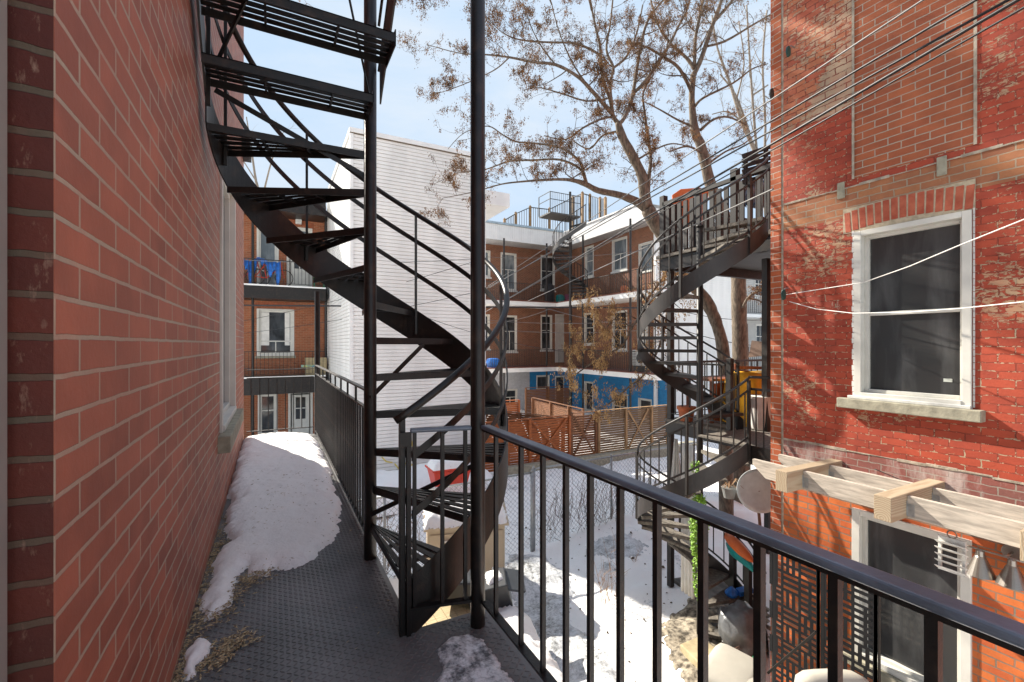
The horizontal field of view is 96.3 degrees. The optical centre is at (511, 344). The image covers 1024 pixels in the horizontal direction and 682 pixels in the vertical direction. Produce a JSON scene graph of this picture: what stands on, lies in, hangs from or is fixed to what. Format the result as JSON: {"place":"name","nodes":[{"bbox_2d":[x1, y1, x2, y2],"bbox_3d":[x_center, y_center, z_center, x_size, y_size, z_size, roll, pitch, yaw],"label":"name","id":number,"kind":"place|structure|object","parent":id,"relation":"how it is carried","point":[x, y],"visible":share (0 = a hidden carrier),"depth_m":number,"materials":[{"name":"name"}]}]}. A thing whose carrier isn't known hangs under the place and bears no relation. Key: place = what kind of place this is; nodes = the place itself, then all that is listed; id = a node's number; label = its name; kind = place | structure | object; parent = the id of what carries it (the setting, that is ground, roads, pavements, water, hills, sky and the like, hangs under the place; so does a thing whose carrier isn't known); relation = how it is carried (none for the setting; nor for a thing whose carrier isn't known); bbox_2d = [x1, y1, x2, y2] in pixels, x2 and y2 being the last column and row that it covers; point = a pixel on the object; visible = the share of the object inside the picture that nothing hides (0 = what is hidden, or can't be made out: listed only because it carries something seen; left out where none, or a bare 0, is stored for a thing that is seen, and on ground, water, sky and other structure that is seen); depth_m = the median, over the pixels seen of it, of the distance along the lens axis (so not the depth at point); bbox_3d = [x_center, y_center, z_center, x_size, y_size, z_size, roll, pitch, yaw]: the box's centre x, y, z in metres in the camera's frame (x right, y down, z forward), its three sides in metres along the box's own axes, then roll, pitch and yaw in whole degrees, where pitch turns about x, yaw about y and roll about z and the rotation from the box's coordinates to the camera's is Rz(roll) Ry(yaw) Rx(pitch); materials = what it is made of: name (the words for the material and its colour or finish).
{"place":"outdoors","nodes":[
{"label":"outdoors","id":0,"kind":"place"},
{"bbox_2d":[244,0,770,342],"label":"sky","id":1,"kind":"structure","parent":0,"point":[400,113],"materials":[{"name":"blue"}]},
{"bbox_2d":[327,350,770,681],"bbox_3d":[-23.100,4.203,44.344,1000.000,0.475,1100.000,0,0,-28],"label":"ground","id":2,"kind":"structure","parent":0,"point":[638,607],"depth_m":9.12,"materials":[{"name":"snow"}]},
{"bbox_2d":[0,0,251,681],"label":"brick house","id":3,"kind":"structure","parent":2,"relation":"on","point":[121,326],"depth_m":1.19,"materials":[{"name":"red brick"}]},
{"bbox_2d":[218,175,243,453],"bbox_3d":[-2.640,-0.390,4.224,0.205,2.440,1.729,0,0,-28],"label":"window","id":4,"kind":"structure","parent":3,"relation":"in","point":[231,418],"depth_m":4.76,"materials":[{"name":"white paint"}]},
{"bbox_2d":[173,434,543,681],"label":"steel walkway","id":5,"kind":"structure","parent":3,"relation":"attached to","point":[302,622],"depth_m":2.25,"materials":[{"name":"grey paint"}]},
{"bbox_2d":[183,640,212,678],"bbox_3d":[-1.400,1.381,2.041,0.111,0.046,0.263,0,0,-28],"label":"snow pile","id":6,"kind":"object","parent":5,"relation":"on","point":[199,651],"visible":0.91,"depth_m":2.02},
{"bbox_2d":[172,513,230,681],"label":"seed litter","id":7,"kind":"object","parent":5,"relation":"on","point":[180,666],"visible":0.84,"depth_m":2.31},
{"bbox_2d":[182,624,262,680],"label":"seed litter","id":8,"kind":"object","parent":5,"relation":"on","point":[224,650],"visible":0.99,"depth_m":2.09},
{"bbox_2d":[192,565,284,631],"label":"seed litter","id":9,"kind":"object","parent":5,"relation":"on","point":[253,581],"visible":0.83,"depth_m":2.61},
{"bbox_2d":[195,432,341,623],"bbox_3d":[-2.328,1.338,4.670,0.961,0.133,4.906,0,0,-28],"label":"snow pile","id":10,"kind":"object","parent":5,"relation":"on","point":[297,536],"visible":0.98,"depth_m":3.63,"materials":[{"name":"snow"}]},
{"bbox_2d":[247,368,313,431],"bbox_3d":[-3.475,0.831,6.906,0.902,0.911,0.035,0,0,-28],"label":"balcony railing","id":11,"kind":"object","parent":5,"relation":"on","point":[285,401],"visible":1,"depth_m":6.93,"materials":[{"name":"metal"}]},
{"bbox_2d":[314,291,319,433],"bbox_3d":[-3.035,0.340,7.152,0.080,2.320,0.084,0,0,-28],"label":"end post","id":12,"kind":"object","parent":5,"relation":"on","point":[316,327],"visible":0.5,"depth_m":7.12,"materials":[{"name":"metal"}]},
{"bbox_2d":[315,365,363,530],"bbox_3d":[-1.979,0.832,5.080,0.040,1.028,4.560,0,0,-28],"label":"balcony railing","id":13,"kind":"object","parent":5,"relation":"on","point":[339,430],"visible":0.84,"depth_m":4.26,"materials":[{"name":"metal"}]},
{"bbox_2d":[431,633,511,681],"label":"melting ice patch","id":14,"kind":"object","parent":5,"relation":"on","point":[469,657],"visible":1,"depth_m":2.00,"materials":[{"name":"snow"}]},
{"bbox_2d":[244,196,326,438],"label":"brick flats","id":15,"kind":"structure","parent":2,"relation":"on","point":[299,337],"depth_m":19.48,"materials":[{"name":"brown brick"}]},
{"bbox_2d":[257,228,278,284],"bbox_3d":[-10.364,-3.613,19.469,0.825,2.664,0.170,0,0,-28],"label":"window","id":16,"kind":"structure","parent":15,"relation":"in","point":[270,251],"depth_m":19.46,"materials":[{"name":"white paint"}]},
{"bbox_2d":[258,394,277,434],"bbox_3d":[-10.364,2.981,19.469,0.746,1.806,0.170,0,0,-28],"label":"window","id":17,"kind":"structure","parent":15,"relation":"in","point":[273,398],"depth_m":19.50,"materials":[{"name":"white paint"}]},
{"bbox_2d":[245,264,292,285],"bbox_3d":[-9.874,-2.901,18.704,1.734,1.036,0.120,0,0,-28],"label":"bicycle","id":18,"kind":"object","parent":15,"relation":"on","point":[272,273],"visible":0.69,"depth_m":18.62,"materials":[{"name":"black metal"}]},
{"bbox_2d":[254,257,280,284],"bbox_3d":[-9.978,-2.870,18.649,1.027,1.283,0.480,0,0,-28],"label":"tarpaulin","id":19,"kind":"object","parent":18,"relation":"on","point":[273,266],"visible":0.81,"depth_m":18.64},
{"bbox_2d":[255,308,295,358],"bbox_3d":[-10.090,-0.450,19.590,1.555,2.101,0.210,0,0,-28],"label":"window","id":20,"kind":"structure","parent":15,"relation":"in","point":[276,341],"depth_m":19.63,"materials":[{"name":"white paint"}]},
{"bbox_2d":[244,258,321,285],"bbox_3d":[-9.482,-2.932,18.570,3.539,0.941,0.040,0,0,-28],"label":"balcony railing","id":21,"kind":"object","parent":15,"relation":"attached to","point":[268,271],"visible":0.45,"depth_m":18.42,"materials":[{"name":"black metal"}]},
{"bbox_2d":[244,351,324,374],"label":"balcony railing","id":22,"kind":"object","parent":15,"relation":"attached to","point":[279,361],"visible":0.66,"depth_m":18.43,"materials":[{"name":"black metal"}]},
{"bbox_2d":[289,259,308,286],"bbox_3d":[-9.284,-3.418,20.043,0.792,2.050,0.070,0,0,-28],"label":"door","id":23,"kind":"structure","parent":15,"relation":"in","point":[299,272],"depth_m":19.99,"materials":[{"name":"white paint"}]},
{"bbox_2d":[288,393,312,433],"bbox_3d":[-9.243,3.117,20.053,0.980,2.093,0.170,0,0,-28],"label":"door frame","id":24,"kind":"structure","parent":15,"relation":"in","point":[311,394],"depth_m":19.88,"materials":[{"name":"white paint"}]},
{"bbox_2d":[291,393,309,432],"bbox_3d":[-9.247,3.138,20.062,0.752,2.050,0.070,0,0,-28],"label":"door","id":25,"kind":"structure","parent":15,"relation":"in","point":[297,397],"depth_m":20.03,"materials":[{"name":"white paint"}]},
{"bbox_2d":[196,0,509,636],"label":"spiral staircase","id":26,"kind":"structure","parent":2,"relation":"on","point":[306,251],"depth_m":2.93,"materials":[{"name":"metal"}]},
{"bbox_2d":[327,127,509,470],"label":"white house","id":27,"kind":"structure","parent":2,"relation":"on","point":[407,169],"depth_m":15.21,"materials":[{"name":"plastic"}]},
{"bbox_2d":[244,305,642,308],"bbox_3d":[-2.459,-1.351,16.500,14.836,0.066,0.060,0,0,-4],"label":"overhead cable","id":28,"kind":"object","parent":27,"relation":"attached to","point":[486,306],"visible":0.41,"depth_m":16.65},
{"bbox_2d":[377,463,492,516],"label":"snow bank","id":29,"kind":"structure","parent":2,"relation":"on","point":[385,478],"depth_m":12.71,"materials":[{"name":"snow"}]},
{"bbox_2d":[425,465,469,486],"bbox_3d":[-1.674,3.474,12.200,1.120,0.500,0.720,0,0,-28],"label":"storage tub","id":30,"kind":"object","parent":29,"relation":"on","point":[434,476],"visible":0.43,"depth_m":11.95,"materials":[{"name":"red plastic"}]},
{"bbox_2d":[427,459,469,470],"bbox_3d":[-1.683,3.118,12.195,1.060,0.223,0.700,0,0,-28],"label":"snow cap","id":31,"kind":"object","parent":30,"relation":"on","point":[434,464],"visible":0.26,"depth_m":11.92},
{"bbox_2d":[422,604,469,626],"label":"wooden platform","id":32,"kind":"structure","parent":2,"relation":"on","point":[445,613],"depth_m":6.33,"materials":[{"name":"brown wood"}]},
{"bbox_2d":[377,470,533,577],"bbox_3d":[-1.594,3.645,8.594,4.781,1.990,0.092,0,0,-30],"label":"chain link fence","id":33,"kind":"object","parent":2,"relation":"on","point":[531,506],"visible":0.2,"depth_m":9.55,"materials":[{"name":"metal"}]},
{"bbox_2d":[423,502,508,570],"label":"storage shed","id":34,"kind":"structure","parent":2,"relation":"on","point":[433,536],"depth_m":7.87,"materials":[{"name":"beige plastic"}]},
{"bbox_2d":[423,498,505,529],"bbox_3d":[-0.854,2.877,8.203,1.466,0.395,1.033,0,0,-11],"label":"snow cap","id":35,"kind":"object","parent":34,"relation":"on","point":[432,520],"visible":0.09,"depth_m":7.74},
{"bbox_2d":[485,529,502,570],"bbox_3d":[-0.462,3.720,7.861,0.614,1.040,0.019,0,0,-12],"label":"door","id":36,"kind":"structure","parent":34,"relation":"in","point":[489,546],"depth_m":7.88,"materials":[{"name":"beige wood"}]},
{"bbox_2d":[470,0,484,628],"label":"round post","id":37,"kind":"object","parent":2,"relation":"on","point":[477,307],"visible":1,"depth_m":2.26,"materials":[{"name":"metal"}]},
{"bbox_2d":[410,425,471,610],"bbox_3d":[-0.347,0.841,2.246,0.297,0.871,0.045,0,0,-15],"label":"gate","id":38,"kind":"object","parent":37,"relation":"attached to","point":[443,602],"visible":0.98,"depth_m":2.24,"materials":[{"name":"metal"}]},
{"bbox_2d":[481,425,1023,681],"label":"balcony railing","id":39,"kind":"object","parent":37,"relation":"attached to","point":[937,609],"visible":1,"depth_m":1.11,"materials":[{"name":"metal"}]},
{"bbox_2d":[448,567,525,608],"bbox_3d":[-0.408,3.851,6.614,1.172,1.137,0.626,0,0,-5],"label":"compost bin","id":40,"kind":"object","parent":2,"relation":"on","point":[507,583],"visible":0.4,"depth_m":6.41,"materials":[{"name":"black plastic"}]},
{"bbox_2d":[299,0,733,514],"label":"maple tree","id":41,"kind":"object","parent":2,"relation":"on","point":[646,207],"visible":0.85,"depth_m":10.45,"materials":[{"name":"brown plant"}]},
{"bbox_2d":[377,464,666,576],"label":"dead vines","id":42,"kind":"object","parent":2,"relation":"on","point":[570,518],"visible":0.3,"depth_m":10.27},
{"bbox_2d":[486,411,564,455],"bbox_3d":[-0.414,3.462,18.231,5.726,1.637,0.130,0,0,36],"label":"slat fence","id":43,"kind":"object","parent":2,"relation":"on","point":[519,415],"visible":0.19,"depth_m":17.64,"materials":[{"name":"brown wood"}]},
{"bbox_2d":[485,415,570,471],"bbox_3d":[0.555,3.412,15.697,3.462,1.737,0.130,0,0,-28],"label":"slat fence","id":44,"kind":"object","parent":2,"relation":"on","point":[550,441],"visible":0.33,"depth_m":15.90,"materials":[{"name":"brown wood"}]},
{"bbox_2d":[486,220,573,409],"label":"brick flats","id":45,"kind":"structure","parent":2,"relation":"on","point":[515,245],"depth_m":30.28,"materials":[{"name":"brick"}]},
{"bbox_2d":[501,252,516,291],"bbox_3d":[-0.238,-4.692,30.021,1.296,2.541,0.210,0,0,-28],"label":"window","id":46,"kind":"structure","parent":45,"relation":"in","point":[511,258],"depth_m":30.16,"materials":[{"name":"white paint"}]},
{"bbox_2d":[505,315,516,352],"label":"window","id":47,"kind":"structure","parent":45,"relation":"in","point":[512,325],"depth_m":30.19,"materials":[{"name":"white paint"}]},
{"bbox_2d":[488,281,554,300],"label":"balcony railing","id":48,"kind":"object","parent":45,"relation":"attached to","point":[524,290],"visible":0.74,"depth_m":28.38,"materials":[{"name":"black metal"}]},
{"bbox_2d":[540,315,552,351],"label":"window","id":49,"kind":"structure","parent":45,"relation":"in","point":[543,317],"depth_m":31.41,"materials":[{"name":"white paint"}]},
{"bbox_2d":[540,255,555,291],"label":"window","id":50,"kind":"structure","parent":45,"relation":"in","point":[551,279],"depth_m":31.51,"materials":[{"name":"white paint"}]},
{"bbox_2d":[503,191,606,230],"bbox_3d":[2.916,-8.845,30.837,6.663,3.090,2.903,0,0,9],"label":"roof terrace railing","id":51,"kind":"object","parent":45,"relation":"on","point":[599,205],"visible":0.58,"depth_m":30.97,"materials":[{"name":"black metal"}]},
{"bbox_2d":[555,314,563,361],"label":"window","id":52,"kind":"structure","parent":45,"relation":"in","point":[559,318],"depth_m":31.93,"materials":[{"name":"white paint"}]},
{"bbox_2d":[498,605,561,681],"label":"snow bank","id":53,"kind":"structure","parent":2,"relation":"on","point":[509,613],"depth_m":5.99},
{"bbox_2d":[525,385,568,414],"bbox_3d":[2.141,3.386,27.010,3.156,1.787,0.130,0,0,-28],"label":"slat fence","id":54,"kind":"object","parent":2,"relation":"on","point":[549,393],"visible":0.44,"depth_m":26.97,"materials":[{"name":"brown wood"}]},
{"bbox_2d":[531,397,583,434],"bbox_3d":[2.198,3.611,23.134,0.130,1.337,5.096,0,0,-25],"label":"slat fence","id":55,"kind":"object","parent":2,"relation":"on","point":[549,411],"visible":0.4,"depth_m":23.53,"materials":[{"name":"brown wood"}]},
{"bbox_2d":[538,191,587,407],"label":"spiral staircase","id":56,"kind":"structure","parent":2,"relation":"on","point":[561,217],"depth_m":26.34,"materials":[{"name":"black metal"}]},
{"bbox_2d":[570,411,597,455],"bbox_3d":[2.625,3.332,16.820,1.194,1.697,0.130,0,0,-28],"label":"slat fence","id":57,"kind":"object","parent":2,"relation":"on","point":[579,440],"visible":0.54,"depth_m":16.85,"materials":[{"name":"brown wood"}]},
{"bbox_2d":[508,441,696,474],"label":"retaining wall","id":58,"kind":"structure","parent":2,"relation":"on","point":[512,469],"depth_m":16.72,"materials":[{"name":"concrete"}]},
{"bbox_2d":[556,204,681,425],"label":"brick flats","id":59,"kind":"structure","parent":2,"relation":"on","point":[641,236],"depth_m":26.95,"materials":[{"name":"brick"}]},
{"bbox_2d":[584,245,593,279],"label":"window","id":60,"kind":"structure","parent":59,"relation":"in","point":[589,259],"depth_m":29.47,"materials":[{"name":"white paint"}]},
{"bbox_2d":[558,349,654,371],"bbox_3d":[4.888,0.831,25.584,0.040,0.991,8.464,0,0,-28],"label":"balcony railing","id":61,"kind":"object","parent":59,"relation":"attached to","point":[600,358],"visible":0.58,"depth_m":25.50,"materials":[{"name":"black metal"}]},
{"bbox_2d":[558,265,655,300],"bbox_3d":[4.888,-3.269,25.584,0.040,0.991,8.464,0,0,-28],"label":"balcony railing","id":62,"kind":"object","parent":59,"relation":"attached to","point":[605,283],"visible":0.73,"depth_m":25.02,"materials":[{"name":"black metal"}]},
{"bbox_2d":[611,236,627,273],"bbox_3d":[6.332,-5.211,26.882,0.210,2.005,1.465,0,0,-28],"label":"window","id":63,"kind":"structure","parent":59,"relation":"in","point":[619,245],"depth_m":26.95,"materials":[{"name":"white paint"}]},
{"bbox_2d":[612,310,627,351],"bbox_3d":[6.332,-0.762,26.882,0.210,2.411,1.465,0,0,-28],"label":"window","id":64,"kind":"structure","parent":59,"relation":"in","point":[621,338],"depth_m":26.88,"materials":[{"name":"white paint"}]},
{"bbox_2d":[639,240,652,272],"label":"window","id":65,"kind":"structure","parent":59,"relation":"in","point":[641,253],"depth_m":25.12,"materials":[{"name":"white paint"}]},
{"bbox_2d":[532,441,718,550],"bbox_3d":[3.301,3.615,11.452,6.630,2.050,0.092,0,0,-30],"label":"chain link fence","id":66,"kind":"object","parent":2,"relation":"on","point":[590,460],"visible":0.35,"depth_m":10.69,"materials":[{"name":"metal"}]},
{"bbox_2d":[597,404,666,452],"bbox_3d":[4.778,3.321,17.897,3.602,1.717,0.130,0,0,-28],"label":"slat fence","id":67,"kind":"object","parent":2,"relation":"on","point":[636,429],"visible":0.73,"depth_m":17.82,"materials":[{"name":"brown wood"}]},
{"bbox_2d":[608,0,770,503],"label":"maple tree","id":68,"kind":"object","parent":2,"relation":"on","point":[740,298],"visible":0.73,"depth_m":11.87,"materials":[{"name":"brown plant"}]},
{"bbox_2d":[662,597,722,681],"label":"bare soil","id":69,"kind":"structure","parent":2,"relation":"on","point":[679,628],"depth_m":6.67,"materials":[{"name":"brown soil"}]},
{"bbox_2d":[654,208,731,417],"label":"white house","id":70,"kind":"structure","parent":2,"relation":"on","point":[717,289],"depth_m":25.53,"materials":[{"name":"plastic"}]},
{"bbox_2d":[680,638,713,666],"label":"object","id":71,"kind":"object","parent":2,"relation":"on","point":[688,649],"visible":0.3,"depth_m":6.18,"materials":[{"name":"beige stone"}]},
{"bbox_2d":[635,157,770,657],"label":"spiral staircase","id":72,"kind":"structure","parent":2,"relation":"on","point":[755,444],"depth_m":6.32,"materials":[{"name":"black metal"}]},
{"bbox_2d":[681,443,694,598],"bbox_3d":[2.807,2.800,7.345,0.067,2.400,0.326,0,0,-20],"label":"post","id":73,"kind":"object","parent":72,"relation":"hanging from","point":[687,583],"visible":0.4,"depth_m":7.35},
{"bbox_2d":[688,493,709,599],"bbox_3d":[2.396,2.607,5.896,0.377,1.385,0.244,0,0,-28],"label":"hanging vine","id":74,"kind":"object","parent":72,"relation":"hanging from","point":[692,525],"visible":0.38,"depth_m":5.80,"materials":[{"name":"green plant"}]},
{"bbox_2d":[737,469,770,525],"bbox_3d":[3.451,2.158,6.436,0.600,0.850,0.259,0,0,11],"label":"satellite dish","id":75,"kind":"object","parent":72,"relation":"attached to","point":[754,494],"visible":0.83,"depth_m":6.39,"materials":[{"name":"grey paint"}]},
{"bbox_2d":[674,576,767,636],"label":"patio slabs","id":76,"kind":"structure","parent":2,"relation":"on","point":[715,590],"depth_m":7.88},
{"bbox_2d":[675,0,770,230],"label":"bare tree","id":77,"kind":"object","parent":2,"relation":"on","point":[752,145],"visible":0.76,"depth_m":18.97,"materials":[{"name":"grey plant"}]},
{"bbox_2d":[718,599,752,655],"bbox_3d":[3.175,3.938,6.350,0.600,0.736,0.600,0,0,-28],"label":"plastic sack","id":78,"kind":"object","parent":2,"relation":"on","point":[735,624],"visible":0.64,"depth_m":6.18,"materials":[{"name":"plastic"}]},
{"bbox_2d":[724,532,752,606],"bbox_3d":[3.444,3.643,6.917,0.202,1.313,0.769,0,0,-6],"label":"table","id":79,"kind":"object","parent":2,"relation":"on","point":[738,550],"visible":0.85,"depth_m":6.86,"materials":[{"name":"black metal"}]},
{"bbox_2d":[708,643,868,681],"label":"garden lounger","id":80,"kind":"object","parent":2,"relation":"on","point":[727,663],"visible":0.75,"depth_m":4.58,"materials":[{"name":"white"}]},
{"bbox_2d":[769,551,880,681],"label":"lattice screen","id":81,"kind":"object","parent":2,"relation":"on","point":[774,612],"visible":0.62,"depth_m":4.69,"materials":[{"name":"black paint"}]},
{"bbox_2d":[506,553,615,681],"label":"icy path","id":82,"kind":"structure","parent":0,"point":[604,670],"depth_m":7.17,"materials":[{"name":"snow"}]},
{"bbox_2d":[585,533,645,559],"bbox_3d":[2.168,4.206,9.544,1.304,0.203,1.026,0,0,-28],"label":"rock","id":83,"kind":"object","parent":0,"point":[632,543],"depth_m":9.42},
{"bbox_2d":[529,188,773,300],"bbox_3d":[1.690,-1.922,14.700,0.018,0.881,20.665,0,0,-5],"label":"overhead cable","id":84,"kind":"object","parent":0,"point":[683,230],"visible":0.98,"depth_m":5.93,"materials":[{"name":"grey metal"}]},
{"bbox_2d":[670,439,680,483],"bbox_3d":[2.737,2.015,7.655,0.212,0.872,0.087,0,0,29],"label":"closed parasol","id":85,"kind":"object","parent":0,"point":[675,470],"visible":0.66,"depth_m":7.65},
{"bbox_2d":[490,0,923,284],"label":"overhead cable","id":86,"kind":"object","parent":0,"point":[885,24],"visible":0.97,"depth_m":3.90,"materials":[{"name":"grey metal"}]},
{"bbox_2d":[664,258,770,587],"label":"balcony deck","id":87,"kind":"structure","parent":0,"point":[714,427],"depth_m":7.08,"materials":[{"name":"black metal"}]},
{"bbox_2d":[671,363,725,422],"bbox_3d":[3.076,0.770,7.623,0.050,0.921,1.080,0,0,-28],"label":"balcony railing","id":88,"kind":"object","parent":87,"relation":"attached to","point":[713,365],"visible":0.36,"depth_m":7.38,"materials":[{"name":"black metal"}]},
{"bbox_2d":[684,375,724,422],"bbox_3d":[3.685,0.952,8.132,1.150,0.744,0.620,0,0,-28],"label":"patio table","id":89,"kind":"object","parent":87,"relation":"on","point":[709,378],"visible":0.12,"depth_m":7.76,"materials":[{"name":"red wood"}]},
{"bbox_2d":[656,230,770,280],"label":"balcony deck","id":90,"kind":"structure","parent":87,"relation":"on","point":[749,267],"depth_m":7.95,"materials":[{"name":"black paint"}]},
{"bbox_2d":[659,163,770,254],"bbox_3d":[4.475,-2.094,7.698,2.870,1.052,2.520,0,0,-28],"label":"plank railing","id":91,"kind":"object","parent":90,"relation":"on","point":[670,216],"visible":0.41,"depth_m":7.23,"materials":[{"name":"grey wood"}]},
{"bbox_2d":[742,146,770,185],"bbox_3d":[3.643,-2.609,6.594,0.622,0.612,0.064,0,0,19],"label":"planter rack","id":92,"kind":"object","parent":91,"relation":"attached to","point":[745,169],"visible":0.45,"depth_m":6.62,"materials":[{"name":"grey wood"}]},
{"bbox_2d":[722,370,761,426],"bbox_3d":[3.876,0.905,7.603,0.778,0.930,0.633,0,0,-28],"label":"covered barbecue","id":93,"kind":"object","parent":87,"relation":"on","point":[756,383],"visible":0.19,"depth_m":7.32,"materials":[{"name":"yellow fabric"}]},
{"bbox_2d":[491,0,977,286],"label":"overhead cable","id":94,"kind":"object","parent":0,"point":[898,45],"visible":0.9,"depth_m":4.00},
{"bbox_2d":[487,0,1009,287],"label":"overhead cable","id":95,"kind":"object","parent":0,"point":[922,47],"visible":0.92,"depth_m":3.88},
{"bbox_2d":[487,0,1020,310],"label":"overhead cable","id":96,"kind":"object","parent":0,"point":[985,18],"visible":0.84,"depth_m":3.79,"materials":[{"name":"rubber"}]},
{"bbox_2d":[746,279,761,370],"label":"grey house","id":97,"kind":"structure","parent":0,"point":[754,321],"depth_m":30.46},
{"bbox_2d":[491,6,1023,308],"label":"overhead cable","id":98,"kind":"object","parent":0,"point":[969,38],"visible":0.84,"depth_m":3.76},
{"bbox_2d":[751,395,770,430],"bbox_3d":[3.855,1.060,7.100,0.400,0.520,0.400,0,0,-28],"label":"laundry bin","id":99,"kind":"object","parent":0,"point":[760,411],"visible":0.44,"depth_m":6.96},
{"bbox_2d":[771,0,1023,681],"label":"brick house","id":100,"kind":"structure","parent":0,"point":[925,161],"depth_m":4.39,"materials":[{"name":"brick"}]},
{"bbox_2d":[781,287,788,299],"bbox_3d":[3.147,-0.582,5.284,0.135,0.146,0.024,0,0,-28],"label":"clothesline pulley","id":101,"kind":"object","parent":100,"relation":"attached to","point":[783,294],"visible":1,"depth_m":5.26,"materials":[{"name":"green paint"}]},
{"bbox_2d":[786,219,1023,294],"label":"clothesline","id":102,"kind":"object","parent":101,"relation":"attached to","point":[919,261],"visible":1,"depth_m":3.74,"materials":[{"name":"white plastic"}]},
{"bbox_2d":[753,454,1023,561],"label":"pergola","id":103,"kind":"object","parent":100,"relation":"attached to","point":[928,500],"visible":1,"depth_m":3.82,"materials":[{"name":"beige wood"}]},
{"bbox_2d":[934,530,968,577],"bbox_3d":[3.567,1.686,3.726,0.056,0.345,0.194,0,0,-28],"label":"shutter ornament","id":104,"kind":"object","parent":103,"relation":"hanging from","point":[952,542],"visible":1,"depth_m":3.72,"materials":[{"name":"white paint"}]},
{"bbox_2d":[843,507,971,681],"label":"window","id":105,"kind":"structure","parent":100,"relation":"in","point":[905,550],"depth_m":4.36,"materials":[{"name":"white paint"}]},
{"bbox_2d":[837,208,985,422],"bbox_3d":[3.739,-0.253,4.348,0.230,1.815,1.104,0,0,-28],"label":"window","id":106,"kind":"structure","parent":100,"relation":"in","point":[911,363],"depth_m":4.32,"materials":[{"name":"white paint"}]},
{"bbox_2d":[967,544,1023,590],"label":"wall lamp","id":107,"kind":"object","parent":100,"relation":"attached to","point":[1010,576],"visible":0.89,"depth_m":3.67,"materials":[{"name":"silver metal"}]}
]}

